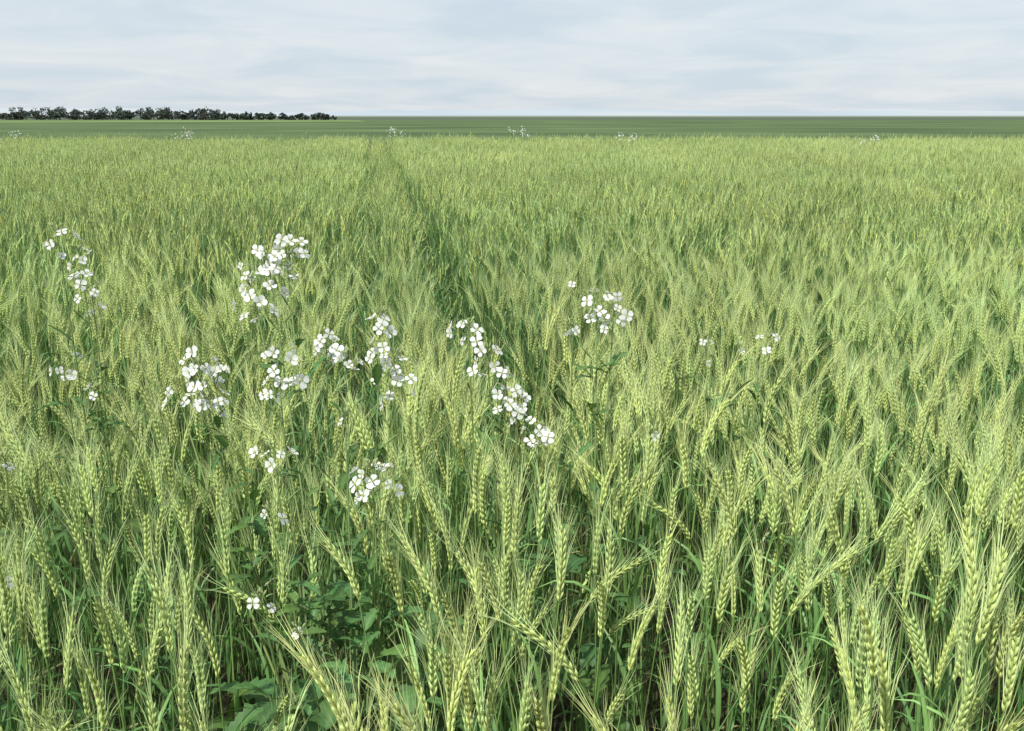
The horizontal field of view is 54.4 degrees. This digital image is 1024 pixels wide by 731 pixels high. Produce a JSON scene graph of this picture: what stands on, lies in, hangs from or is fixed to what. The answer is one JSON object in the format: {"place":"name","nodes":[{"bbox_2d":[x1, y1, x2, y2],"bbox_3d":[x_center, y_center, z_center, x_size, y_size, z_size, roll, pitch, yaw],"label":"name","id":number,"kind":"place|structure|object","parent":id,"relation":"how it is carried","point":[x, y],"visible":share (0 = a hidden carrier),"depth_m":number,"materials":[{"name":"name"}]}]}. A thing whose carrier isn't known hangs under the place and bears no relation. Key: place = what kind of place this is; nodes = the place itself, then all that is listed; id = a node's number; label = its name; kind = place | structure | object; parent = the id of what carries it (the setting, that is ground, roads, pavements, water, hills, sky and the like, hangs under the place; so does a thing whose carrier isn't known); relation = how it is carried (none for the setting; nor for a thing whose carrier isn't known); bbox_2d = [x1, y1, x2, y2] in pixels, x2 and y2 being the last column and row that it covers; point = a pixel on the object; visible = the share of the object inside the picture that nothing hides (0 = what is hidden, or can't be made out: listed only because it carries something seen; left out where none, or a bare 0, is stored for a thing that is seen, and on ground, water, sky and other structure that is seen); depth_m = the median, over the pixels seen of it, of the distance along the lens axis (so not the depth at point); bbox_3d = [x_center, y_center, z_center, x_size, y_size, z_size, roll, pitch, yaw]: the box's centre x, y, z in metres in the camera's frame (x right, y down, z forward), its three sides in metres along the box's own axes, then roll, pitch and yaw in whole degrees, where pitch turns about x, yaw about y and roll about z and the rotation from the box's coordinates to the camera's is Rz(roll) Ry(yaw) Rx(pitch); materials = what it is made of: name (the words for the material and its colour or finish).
{"place":"outdoors","nodes":[
{"label":"outdoors","id":0,"kind":"place"},
{"bbox_2d":[0,120,365,122],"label":"bright crop field","id":1,"kind":"structure","parent":0,"point":[80,121],"depth_m":228.45,"materials":[{"name":"green plant"}]},
{"bbox_2d":[0,120,1023,141],"bbox_3d":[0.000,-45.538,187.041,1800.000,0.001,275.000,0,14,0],"label":"green crop field","id":2,"kind":"structure","parent":0,"point":[419,129],"depth_m":102.17,"materials":[{"name":"green plant"}]},
{"bbox_2d":[0,131,1023,730],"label":"ground","id":3,"kind":"structure","parent":0,"point":[558,720],"depth_m":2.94,"materials":[{"name":"green plant"}]},
{"bbox_2d":[0,448,145,730],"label":"wild radish plant","id":4,"kind":"object","parent":3,"relation":"on","point":[34,652],"visible":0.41,"depth_m":1.63,"materials":[{"name":"green plant"}]},
{"bbox_2d":[35,222,196,730],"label":"wild radish plant","id":5,"kind":"object","parent":3,"relation":"on","point":[94,414],"visible":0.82,"depth_m":1.80,"materials":[{"name":"green plant"}]},
{"bbox_2d":[171,127,193,145],"bbox_3d":[-6.996,-4.543,21.544,0.504,1.215,0.452,5,15,19],"label":"wild radish plant","id":6,"kind":"object","parent":3,"relation":"on","point":[186,136],"visible":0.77,"depth_m":21.39,"materials":[{"name":"white plant"}]},
{"bbox_2d":[161,233,485,730],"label":"wild radish plant","id":7,"kind":"object","parent":3,"relation":"on","point":[336,630],"visible":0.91,"depth_m":1.52,"materials":[{"name":"green plant"}]},
{"bbox_2d":[387,126,401,144],"bbox_3d":[-2.545,-4.550,21.544,0.337,1.229,0.639,-8,16,-27],"label":"wild radish plant","id":8,"kind":"object","parent":3,"relation":"on","point":[394,134],"visible":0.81,"depth_m":21.43,"materials":[{"name":"white plant"}]},
{"bbox_2d":[424,316,587,730],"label":"wild radish plant","id":9,"kind":"object","parent":3,"relation":"on","point":[495,418],"visible":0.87,"depth_m":1.67,"materials":[{"name":"green plant"}]},
{"bbox_2d":[508,126,525,147],"bbox_3d":[0.137,-4.559,21.560,0.361,1.238,0.649,10,17,34],"label":"wild radish plant","id":10,"kind":"object","parent":3,"relation":"on","point":[515,131],"visible":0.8,"depth_m":21.40,"materials":[{"name":"white plant"}]},
{"bbox_2d":[483,281,645,730],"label":"wild radish plant","id":11,"kind":"object","parent":3,"relation":"on","point":[587,650],"visible":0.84,"depth_m":1.74,"materials":[{"name":"green plant"}]},
{"bbox_2d":[616,133,636,148],"bbox_3d":[2.264,-4.003,19.565,0.420,1.135,0.576,0,14,0],"label":"wild radish plant","id":12,"kind":"object","parent":3,"relation":"on","point":[629,137],"visible":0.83,"depth_m":19.45,"materials":[{"name":"white plant"}]},
{"bbox_2d":[565,423,707,730],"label":"wild radish plant","id":13,"kind":"object","parent":3,"relation":"on","point":[605,671],"visible":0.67,"depth_m":1.70,"materials":[{"name":"green plant"}]},
{"bbox_2d":[649,329,792,730],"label":"wild radish plant","id":14,"kind":"object","parent":3,"relation":"on","point":[756,386],"visible":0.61,"depth_m":1.99,"materials":[{"name":"green plant"}]},
{"bbox_2d":[0,108,1023,115],"bbox_3d":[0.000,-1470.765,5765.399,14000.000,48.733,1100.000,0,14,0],"label":"distant hills","id":15,"kind":"structure","parent":0,"point":[589,112],"depth_m":5531.44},
{"bbox_2d":[0,117,1023,119],"bbox_3d":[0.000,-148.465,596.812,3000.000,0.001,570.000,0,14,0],"label":"dark crop field","id":16,"kind":"structure","parent":0,"point":[675,118],"depth_m":468.73,"materials":[{"name":"green plant"}]},
{"bbox_2d":[0,0,1023,111],"label":"sky","id":17,"kind":"structure","parent":0,"point":[223,55],"materials":[{"name":"white"}]},
{"bbox_2d":[135,116,1023,116],"bbox_3d":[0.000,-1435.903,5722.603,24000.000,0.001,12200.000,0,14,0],"label":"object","id":18,"kind":"structure","parent":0,"point":[669,116],"depth_m":1415.73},
{"bbox_2d":[0,106,336,119],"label":"distant tree line","id":19,"kind":"object","parent":18,"relation":"on","point":[118,113],"visible":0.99,"depth_m":321.49,"materials":[{"name":"green plant"}]}
]}

